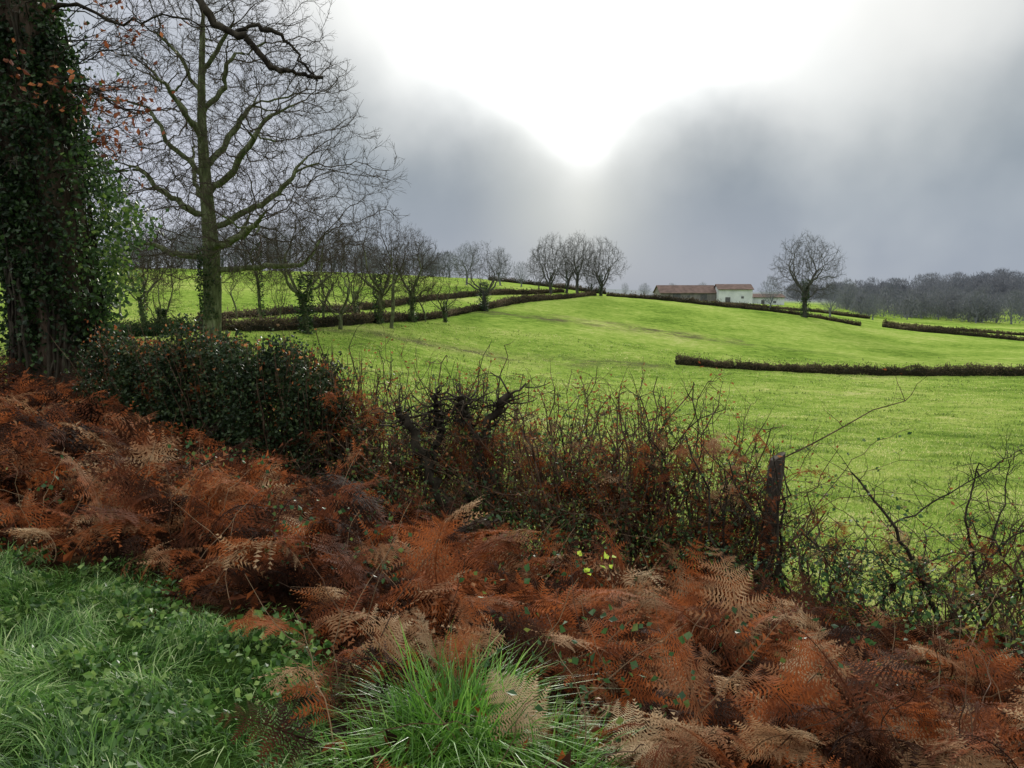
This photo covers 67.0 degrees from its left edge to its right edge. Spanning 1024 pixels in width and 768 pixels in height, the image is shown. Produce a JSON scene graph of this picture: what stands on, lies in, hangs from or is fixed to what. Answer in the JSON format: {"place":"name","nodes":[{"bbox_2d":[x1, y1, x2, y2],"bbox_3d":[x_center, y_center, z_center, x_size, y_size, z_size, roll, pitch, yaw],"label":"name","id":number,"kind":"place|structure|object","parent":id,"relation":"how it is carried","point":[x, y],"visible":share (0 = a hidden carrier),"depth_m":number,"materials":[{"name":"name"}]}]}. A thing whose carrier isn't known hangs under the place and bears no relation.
{"place":"outdoors","nodes":[
{"label":"outdoors","id":0,"kind":"place"},
{"bbox_2d":[0,267,1023,767],"bbox_3d":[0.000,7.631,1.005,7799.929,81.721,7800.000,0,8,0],"label":"ground","id":1,"kind":"structure","parent":0,"point":[654,327],"depth_m":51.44,"materials":[{"name":"plant"}]},
{"bbox_2d":[44,319,236,453],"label":"evergreen hedge","id":2,"kind":"object","parent":1,"relation":"on","point":[123,378],"visible":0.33,"depth_m":9.24,"materials":[{"name":"green plant"}]},
{"bbox_2d":[106,219,174,324],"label":"bare tree","id":3,"kind":"object","parent":1,"relation":"on","point":[143,314],"visible":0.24,"depth_m":51.65,"materials":[{"name":"brown plant"}]},
{"bbox_2d":[108,308,193,337],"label":"hedge","id":4,"kind":"object","parent":1,"relation":"on","point":[158,326],"visible":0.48,"depth_m":44.13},
{"bbox_2d":[129,234,189,321],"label":"bare tree","id":5,"kind":"object","parent":1,"relation":"on","point":[161,312],"visible":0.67,"depth_m":45.56,"materials":[{"name":"brown plant"}]},
{"bbox_2d":[0,0,334,408],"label":"ivy clad tree","id":6,"kind":"object","parent":1,"relation":"on","point":[52,274],"visible":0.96,"depth_m":9.88,"materials":[{"name":"green plant"}]},
{"bbox_2d":[0,537,352,767],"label":"grass","id":7,"kind":"structure","parent":1,"relation":"on","point":[44,702],"depth_m":3.16,"materials":[{"name":"green plant"}]},
{"bbox_2d":[74,0,410,341],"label":"oak tree","id":8,"kind":"object","parent":1,"relation":"on","point":[209,281],"visible":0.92,"depth_m":36.28,"materials":[{"name":"brown plant"}]},
{"bbox_2d":[124,309,376,498],"bbox_3d":[-2.839,0.390,8.902,2.856,2.534,2.381,3,8,21],"label":"evergreen hedge","id":9,"kind":"object","parent":1,"relation":"on","point":[254,384],"visible":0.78,"depth_m":8.40,"materials":[{"name":"green plant"}]},
{"bbox_2d":[233,224,280,319],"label":"bare tree","id":10,"kind":"object","parent":1,"relation":"on","point":[259,296],"visible":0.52,"depth_m":59.50,"materials":[{"name":"brown plant"}]},
{"bbox_2d":[219,607,309,644],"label":"bracken frond","id":11,"kind":"object","parent":1,"relation":"on","point":[270,622],"visible":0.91,"depth_m":3.42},
{"bbox_2d":[192,305,354,330],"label":"hedge","id":12,"kind":"object","parent":1,"relation":"on","point":[261,324],"visible":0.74,"depth_m":56.12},
{"bbox_2d":[195,301,362,318],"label":"hedge","id":13,"kind":"object","parent":1,"relation":"on","point":[254,312],"visible":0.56,"depth_m":70.75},
{"bbox_2d":[265,252,294,318],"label":"bare tree","id":14,"kind":"object","parent":1,"relation":"on","point":[281,307],"visible":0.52,"depth_m":65.53,"materials":[{"name":"brown plant"}]},
{"bbox_2d":[98,214,462,277],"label":"woodland","id":15,"kind":"object","parent":1,"relation":"on","point":[447,259],"visible":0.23,"depth_m":214.02,"materials":[{"name":"brown plant"}]},
{"bbox_2d":[252,184,354,333],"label":"bare tree","id":16,"kind":"object","parent":1,"relation":"on","point":[306,325],"visible":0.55,"depth_m":56.40,"materials":[{"name":"brown plant"}]},
{"bbox_2d":[298,218,379,329],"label":"bare tree","id":17,"kind":"object","parent":1,"relation":"on","point":[342,312],"visible":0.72,"depth_m":61.34,"materials":[{"name":"brown plant"}]},
{"bbox_2d":[254,323,458,482],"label":"hedge shrub","id":18,"kind":"object","parent":1,"relation":"on","point":[370,385],"visible":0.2,"depth_m":8.65,"materials":[{"name":"brown plant"}]},
{"bbox_2d":[334,255,378,312],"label":"bare tree","id":19,"kind":"object","parent":1,"relation":"on","point":[357,305],"visible":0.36,"depth_m":71.51,"materials":[{"name":"brown plant"}]},
{"bbox_2d":[282,310,448,478],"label":"hedge shrub","id":20,"kind":"object","parent":1,"relation":"on","point":[429,363],"visible":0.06,"depth_m":9.10,"materials":[{"name":"brown plant"}]},
{"bbox_2d":[336,201,423,323],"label":"bare tree","id":21,"kind":"object","parent":1,"relation":"on","point":[378,316],"visible":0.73,"depth_m":69.08,"materials":[{"name":"brown plant"}]},
{"bbox_2d":[293,329,470,517],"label":"hedge shrub","id":22,"kind":"object","parent":1,"relation":"on","point":[367,450],"visible":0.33,"depth_m":8.35,"materials":[{"name":"brown plant"}]},
{"bbox_2d":[308,320,459,491],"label":"hedge shrub","id":23,"kind":"object","parent":1,"relation":"on","point":[363,417],"visible":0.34,"depth_m":8.50,"materials":[{"name":"brown plant"}]},
{"bbox_2d":[363,248,420,328],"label":"bare tree","id":24,"kind":"object","parent":1,"relation":"on","point":[393,291],"visible":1,"depth_m":67.59,"materials":[{"name":"brown plant"}]},
{"bbox_2d":[268,675,529,767],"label":"grass tuft","id":25,"kind":"object","parent":1,"relation":"on","point":[354,756],"visible":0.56,"depth_m":2.64,"materials":[{"name":"plant"}]},
{"bbox_2d":[375,602,452,667],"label":"bracken frond","id":26,"kind":"object","parent":1,"relation":"on","point":[417,627],"visible":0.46,"depth_m":3.44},
{"bbox_2d":[382,221,446,321],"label":"bare tree","id":27,"kind":"object","parent":1,"relation":"on","point":[412,293],"visible":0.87,"depth_m":77.06,"materials":[{"name":"brown plant"}]},
{"bbox_2d":[278,371,550,508],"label":"hedge shrub","id":28,"kind":"object","parent":1,"relation":"on","point":[385,405],"visible":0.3,"depth_m":8.42,"materials":[{"name":"brown plant"}]},
{"bbox_2d":[319,341,511,516],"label":"hedge shrub","id":29,"kind":"object","parent":1,"relation":"on","point":[423,409],"visible":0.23,"depth_m":8.35,"materials":[{"name":"brown plant"}]},
{"bbox_2d":[338,351,494,510],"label":"hedge shrub","id":30,"kind":"object","parent":1,"relation":"on","point":[398,461],"visible":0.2,"depth_m":8.24,"materials":[{"name":"brown plant"}]},
{"bbox_2d":[299,358,549,533],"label":"hedge shrub","id":31,"kind":"object","parent":1,"relation":"on","point":[435,503],"visible":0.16,"depth_m":8.05,"materials":[{"name":"brown plant"}]},
{"bbox_2d":[222,619,637,767],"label":"grass tuft","id":32,"kind":"object","parent":1,"relation":"on","point":[467,700],"visible":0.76,"depth_m":2.74,"materials":[{"name":"plant"}]},
{"bbox_2d":[341,365,528,532],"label":"hedge shrub","id":33,"kind":"object","parent":1,"relation":"on","point":[391,466],"visible":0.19,"depth_m":7.98,"materials":[{"name":"brown plant"}]},
{"bbox_2d":[421,270,468,321],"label":"bare tree","id":34,"kind":"object","parent":1,"relation":"on","point":[444,313],"visible":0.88,"depth_m":81.54,"materials":[{"name":"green plant"}]},
{"bbox_2d":[366,329,524,524],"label":"hedge shrub","id":35,"kind":"object","parent":1,"relation":"on","point":[451,449],"visible":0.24,"depth_m":8.07,"materials":[{"name":"brown plant"}]},
{"bbox_2d":[330,379,578,552],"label":"hedge shrub","id":36,"kind":"object","parent":1,"relation":"on","point":[347,450],"visible":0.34,"depth_m":7.45,"materials":[{"name":"brown plant"}]},
{"bbox_2d":[369,366,550,537],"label":"hawthorn shrub","id":37,"kind":"object","parent":1,"relation":"on","point":[406,419],"visible":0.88,"depth_m":7.45,"materials":[{"name":"brown plant"}]},
{"bbox_2d":[359,285,564,309],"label":"hedge","id":38,"kind":"object","parent":1,"relation":"on","point":[496,291],"visible":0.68,"depth_m":118.28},
{"bbox_2d":[450,241,483,284],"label":"bare tree","id":39,"kind":"object","parent":1,"relation":"on","point":[461,267],"visible":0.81,"depth_m":157.67,"materials":[{"name":"grey plant"}]},
{"bbox_2d":[346,286,596,324],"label":"hedge","id":40,"kind":"object","parent":1,"relation":"on","point":[362,317],"visible":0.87,"depth_m":92.31,"materials":[{"name":"plant"}]},
{"bbox_2d":[369,362,591,566],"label":"hedge shrub","id":41,"kind":"object","parent":1,"relation":"on","point":[535,487],"visible":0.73,"depth_m":7.02,"materials":[{"name":"brown plant"}]},
{"bbox_2d":[454,239,512,310],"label":"bare tree","id":42,"kind":"object","parent":1,"relation":"on","point":[484,301],"visible":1,"depth_m":95.88,"materials":[{"name":"grey plant"}]},
{"bbox_2d":[447,587,553,630],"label":"bracken frond","id":43,"kind":"object","parent":1,"relation":"on","point":[498,599],"visible":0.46,"depth_m":3.69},
{"bbox_2d":[0,338,1023,767],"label":"bracken","id":44,"kind":"object","parent":1,"relation":"on","point":[126,466],"visible":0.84,"depth_m":4.12,"materials":[{"name":"plant"}]},
{"bbox_2d":[6,432,1023,762],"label":"undergrowth","id":45,"kind":"object","parent":1,"relation":"on","point":[734,610],"visible":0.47,"depth_m":5.51,"materials":[{"name":"brown plant"}]},
{"bbox_2d":[480,669,554,751],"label":"bracken frond","id":46,"kind":"object","parent":1,"relation":"on","point":[522,720],"visible":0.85,"depth_m":2.73,"materials":[{"name":"plant"}]},
{"bbox_2d":[402,358,640,536],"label":"hedge shrub","id":47,"kind":"object","parent":1,"relation":"on","point":[485,415],"visible":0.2,"depth_m":7.68,"materials":[{"name":"brown plant"}]},
{"bbox_2d":[404,681,661,767],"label":"grass tuft","id":48,"kind":"object","parent":1,"relation":"on","point":[559,747],"visible":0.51,"depth_m":2.71,"materials":[{"name":"plant"}]},
{"bbox_2d":[437,368,637,532],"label":"hedge shrub","id":49,"kind":"object","parent":1,"relation":"on","point":[501,448],"visible":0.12,"depth_m":7.99,"materials":[{"name":"brown plant"}]},
{"bbox_2d":[448,379,633,549],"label":"hedge shrub","id":50,"kind":"object","parent":1,"relation":"on","point":[539,423],"visible":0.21,"depth_m":7.63,"materials":[{"name":"brown plant"}]},
{"bbox_2d":[487,273,606,294],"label":"hedge","id":51,"kind":"object","parent":1,"relation":"on","point":[555,285],"visible":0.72,"depth_m":212.31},
{"bbox_2d":[528,233,573,292],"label":"bare tree","id":52,"kind":"object","parent":1,"relation":"on","point":[552,274],"visible":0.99,"depth_m":139.18,"materials":[{"name":"grey plant"}]},
{"bbox_2d":[468,364,669,559],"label":"hedge shrub","id":53,"kind":"object","parent":1,"relation":"on","point":[574,427],"visible":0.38,"depth_m":7.30,"materials":[{"name":"brown plant"}]},
{"bbox_2d":[528,623,615,686],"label":"bracken frond","id":54,"kind":"object","parent":1,"relation":"on","point":[563,640],"visible":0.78,"depth_m":3.28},
{"bbox_2d":[454,376,693,579],"bbox_3d":[0.572,0.836,6.929,1.896,1.950,1.364,6,10,38],"label":"hedge shrub","id":55,"kind":"object","parent":1,"relation":"on","point":[627,528],"visible":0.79,"depth_m":6.61,"materials":[{"name":"brown plant"}]},
{"bbox_2d":[554,228,600,292],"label":"bare tree","id":56,"kind":"object","parent":1,"relation":"on","point":[577,274],"visible":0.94,"depth_m":141.89,"materials":[{"name":"grey plant"}]},
{"bbox_2d":[487,362,718,574],"bbox_3d":[0.835,0.844,6.833,2.122,2.124,1.384,0,8,0],"label":"hedge shrub","id":57,"kind":"object","parent":1,"relation":"on","point":[604,452],"visible":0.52,"depth_m":6.67,"materials":[{"name":"brown plant"}]},
{"bbox_2d":[578,236,629,295],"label":"bare tree","id":58,"kind":"object","parent":1,"relation":"on","point":[602,282],"visible":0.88,"depth_m":145.04,"materials":[{"name":"grey plant"}]},
{"bbox_2d":[479,373,731,559],"bbox_3d":[0.829,0.852,7.298,2.500,2.015,1.348,0,8,0],"label":"hedge shrub","id":59,"kind":"object","parent":1,"relation":"on","point":[593,436],"visible":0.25,"depth_m":7.15,"materials":[{"name":"brown plant"}]},
{"bbox_2d":[540,393,673,566],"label":"hedge shrub","id":60,"kind":"object","parent":1,"relation":"on","point":[641,427],"visible":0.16,"depth_m":7.22,"materials":[{"name":"brown plant"}]},
{"bbox_2d":[552,580,669,618],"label":"bracken frond","id":61,"kind":"object","parent":1,"relation":"on","point":[619,591],"visible":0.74,"depth_m":4.26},
{"bbox_2d":[568,631,678,689],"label":"bracken frond","id":62,"kind":"object","parent":1,"relation":"on","point":[623,646],"visible":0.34,"depth_m":3.57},
{"bbox_2d":[594,733,681,767],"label":"bracken frond","id":63,"kind":"object","parent":1,"relation":"on","point":[637,742],"visible":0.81,"depth_m":2.57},
{"bbox_2d":[582,373,764,574],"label":"hedge shrub","id":64,"kind":"object","parent":1,"relation":"on","point":[661,465],"visible":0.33,"depth_m":6.75,"materials":[{"name":"brown plant"}]},
{"bbox_2d":[638,587,730,634],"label":"bracken frond","id":65,"kind":"object","parent":1,"relation":"on","point":[667,604],"visible":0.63,"depth_m":4.24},
{"bbox_2d":[632,709,740,762],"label":"bracken frond","id":66,"kind":"object","parent":1,"relation":"on","point":[674,726],"visible":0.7,"depth_m":2.70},
{"bbox_2d":[537,422,850,582],"bbox_3d":[1.623,1.078,6.730,2.824,1.677,1.292,0,8,0],"label":"hedge shrub","id":67,"kind":"object","parent":1,"relation":"on","point":[761,505],"visible":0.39,"depth_m":6.48,"materials":[{"name":"brown plant"}]},
{"bbox_2d":[468,358,932,579],"bbox_3d":[1.572,0.820,6.908,3.844,2.120,1.378,3,8,19],"label":"hedge shrub","id":68,"kind":"object","parent":1,"relation":"on","point":[667,438],"visible":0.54,"depth_m":6.79,"materials":[{"name":"brown plant"}]},
{"bbox_2d":[674,352,734,368],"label":"hedge","id":69,"kind":"object","parent":1,"relation":"on","point":[688,360],"visible":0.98,"depth_m":69.52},
{"bbox_2d":[576,387,834,580],"bbox_3d":[1.574,0.999,6.718,2.150,1.862,1.530,0,8,0],"label":"hedge shrub","id":70,"kind":"object","parent":1,"relation":"on","point":[692,491],"visible":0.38,"depth_m":6.70,"materials":[{"name":"brown plant"}]},
{"bbox_2d":[388,427,1023,592],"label":"wire fence","id":71,"kind":"object","parent":1,"relation":"on","point":[780,479],"visible":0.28,"depth_m":6.46,"materials":[{"name":"brown wood"}]},
{"bbox_2d":[671,566,750,609],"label":"bracken frond","id":72,"kind":"object","parent":1,"relation":"on","point":[700,575],"visible":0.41,"depth_m":5.10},
{"bbox_2d":[606,290,860,325],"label":"hedge","id":73,"kind":"object","parent":1,"relation":"on","point":[719,304],"visible":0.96,"depth_m":147.08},
{"bbox_2d":[714,284,753,303],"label":"white barn","id":74,"kind":"structure","parent":1,"relation":"on","point":[741,293],"depth_m":248.08,"materials":[{"name":"paint"}]},
{"bbox_2d":[556,410,921,579],"bbox_3d":[1.984,1.035,7.061,3.140,1.685,1.481,-4,8,-25],"label":"hedge shrub","id":75,"kind":"object","parent":1,"relation":"on","point":[695,497],"visible":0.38,"depth_m":6.69,"materials":[{"name":"brown plant"}]},
{"bbox_2d":[665,399,827,595],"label":"hedge shrub","id":76,"kind":"object","parent":1,"relation":"on","point":[779,562],"visible":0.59,"depth_m":6.22,"materials":[{"name":"brown plant"}]},
{"bbox_2d":[720,689,811,767],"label":"bracken frond","id":77,"kind":"object","parent":1,"relation":"on","point":[746,723],"visible":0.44,"depth_m":2.87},
{"bbox_2d":[752,294,785,304],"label":"white house","id":78,"kind":"structure","parent":1,"relation":"on","point":[757,299],"depth_m":257.17,"materials":[{"name":"paint"}]},
{"bbox_2d":[730,716,825,766],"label":"bracken frond","id":79,"kind":"object","parent":1,"relation":"on","point":[765,739],"visible":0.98,"depth_m":2.63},
{"bbox_2d":[725,471,848,599],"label":"hedge shrub","id":80,"kind":"object","parent":1,"relation":"on","point":[803,531],"visible":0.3,"depth_m":6.39,"materials":[{"name":"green plant"}]},
{"bbox_2d":[719,301,870,318],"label":"hedge","id":81,"kind":"object","parent":1,"relation":"on","point":[840,313],"visible":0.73,"depth_m":204.57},
{"bbox_2d":[768,230,846,317],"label":"bare tree","id":82,"kind":"object","parent":1,"relation":"on","point":[805,289],"visible":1,"depth_m":135.09,"materials":[{"name":"grey plant"}]},
{"bbox_2d":[767,736,862,767],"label":"bracken frond","id":83,"kind":"object","parent":1,"relation":"on","point":[805,753],"visible":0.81,"depth_m":2.55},
{"bbox_2d":[752,502,900,614],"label":"hedge shrub","id":84,"kind":"object","parent":1,"relation":"on","point":[847,579],"visible":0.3,"depth_m":6.60,"materials":[{"name":"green plant"}]},
{"bbox_2d":[790,638,867,704],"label":"bracken frond","id":85,"kind":"object","parent":1,"relation":"on","point":[840,661],"visible":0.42,"depth_m":3.35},
{"bbox_2d":[815,284,844,315],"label":"bare tree","id":86,"kind":"object","parent":1,"relation":"on","point":[832,302],"visible":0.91,"depth_m":183.73,"materials":[{"name":"grey plant"}]},
{"bbox_2d":[758,429,915,593],"bbox_3d":[2.579,1.050,6.247,1.352,1.399,0.178,-1,8,-8],"label":"bramble cane","id":87,"kind":"object","parent":1,"relation":"on","point":[835,475],"visible":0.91,"depth_m":6.17,"materials":[{"name":"brown plant"}]},
{"bbox_2d":[719,489,1002,608],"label":"hedge shrub","id":88,"kind":"object","parent":1,"relation":"on","point":[832,582],"visible":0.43,"depth_m":6.33,"materials":[{"name":"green plant"}]},
{"bbox_2d":[718,431,1023,639],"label":"straggly shrub","id":89,"kind":"object","parent":1,"relation":"on","point":[909,554],"visible":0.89,"depth_m":5.96,"materials":[{"name":"brown plant"}]},
{"bbox_2d":[734,355,1023,375],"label":"hedge","id":90,"kind":"object","parent":1,"relation":"on","point":[979,369],"visible":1,"depth_m":69.33,"materials":[{"name":"plant"}]},
{"bbox_2d":[839,690,928,742],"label":"bracken frond","id":91,"kind":"object","parent":1,"relation":"on","point":[906,718],"visible":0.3,"depth_m":2.88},
{"bbox_2d":[806,518,980,632],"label":"hedge shrub","id":92,"kind":"object","parent":1,"relation":"on","point":[920,576],"visible":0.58,"depth_m":6.08,"materials":[{"name":"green plant"}]},
{"bbox_2d":[781,269,1023,300],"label":"woodland","id":93,"kind":"object","parent":1,"relation":"on","point":[1001,282],"visible":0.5,"depth_m":448.41,"materials":[{"name":"grey plant"}]},
{"bbox_2d":[826,278,1023,323],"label":"woodland","id":94,"kind":"object","parent":1,"relation":"on","point":[976,306],"visible":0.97,"depth_m":248.58,"materials":[{"name":"grey plant"}]},
{"bbox_2d":[830,476,1023,636],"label":"bramble cane","id":95,"kind":"object","parent":1,"relation":"on","point":[939,557],"visible":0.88,"depth_m":5.56,"materials":[{"name":"brown plant"}]},
{"bbox_2d":[833,478,1023,647],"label":"hedge shrub","id":96,"kind":"object","parent":1,"relation":"on","point":[955,611],"visible":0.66,"depth_m":5.88,"materials":[{"name":"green plant"}]},
{"bbox_2d":[875,733,998,767],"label":"bracken frond","id":97,"kind":"object","parent":1,"relation":"on","point":[924,761],"visible":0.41,"depth_m":2.62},
{"bbox_2d":[902,638,989,697],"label":"bracken frond","id":98,"kind":"object","parent":1,"relation":"on","point":[933,654],"visible":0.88,"depth_m":4.04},
{"bbox_2d":[871,490,1023,647],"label":"hedge shrub","id":99,"kind":"object","parent":1,"relation":"on","point":[989,587],"visible":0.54,"depth_m":5.92,"materials":[{"name":"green plant"}]},
{"bbox_2d":[882,320,1023,340],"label":"hedge","id":100,"kind":"object","parent":1,"relation":"on","point":[951,331],"visible":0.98,"depth_m":142.96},
{"bbox_2d":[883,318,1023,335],"bbox_3d":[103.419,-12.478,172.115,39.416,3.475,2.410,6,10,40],"label":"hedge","id":101,"kind":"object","parent":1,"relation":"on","point":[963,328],"visible":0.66,"depth_m":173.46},
{"bbox_2d":[895,497,1023,640],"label":"bramble cane","id":102,"kind":"object","parent":1,"relation":"on","point":[898,507],"visible":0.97,"depth_m":5.28,"materials":[{"name":"brown plant"}]},
{"bbox_2d":[896,503,1023,641],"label":"hedge shrub","id":103,"kind":"object","parent":1,"relation":"on","point":[1019,567],"visible":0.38,"depth_m":6.17,"materials":[{"name":"green plant"}]},
{"bbox_2d":[917,689,1013,767],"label":"bracken frond","id":104,"kind":"object","parent":1,"relation":"on","point":[946,708],"visible":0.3,"depth_m":2.79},
{"bbox_2d":[915,580,1023,615],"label":"bramble cane","id":105,"kind":"object","parent":1,"relation":"on","point":[978,591],"visible":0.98,"depth_m":5.11,"materials":[{"name":"brown plant"}]},
{"bbox_2d":[958,460,1023,627],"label":"hedge shrub","id":106,"kind":"object","parent":1,"relation":"on","point":[998,548],"visible":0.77,"depth_m":5.98,"materials":[{"name":"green plant"}]},
{"bbox_2d":[57,0,1023,291],"label":"sky","id":107,"kind":"structure","parent":0,"point":[699,138],"materials":[{"name":"grey"}]},
{"bbox_2d":[653,285,716,301],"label":"stone barn","id":108,"kind":"structure","parent":0,"point":[704,292],"depth_m":252.52,"materials":[{"name":"red tile"}]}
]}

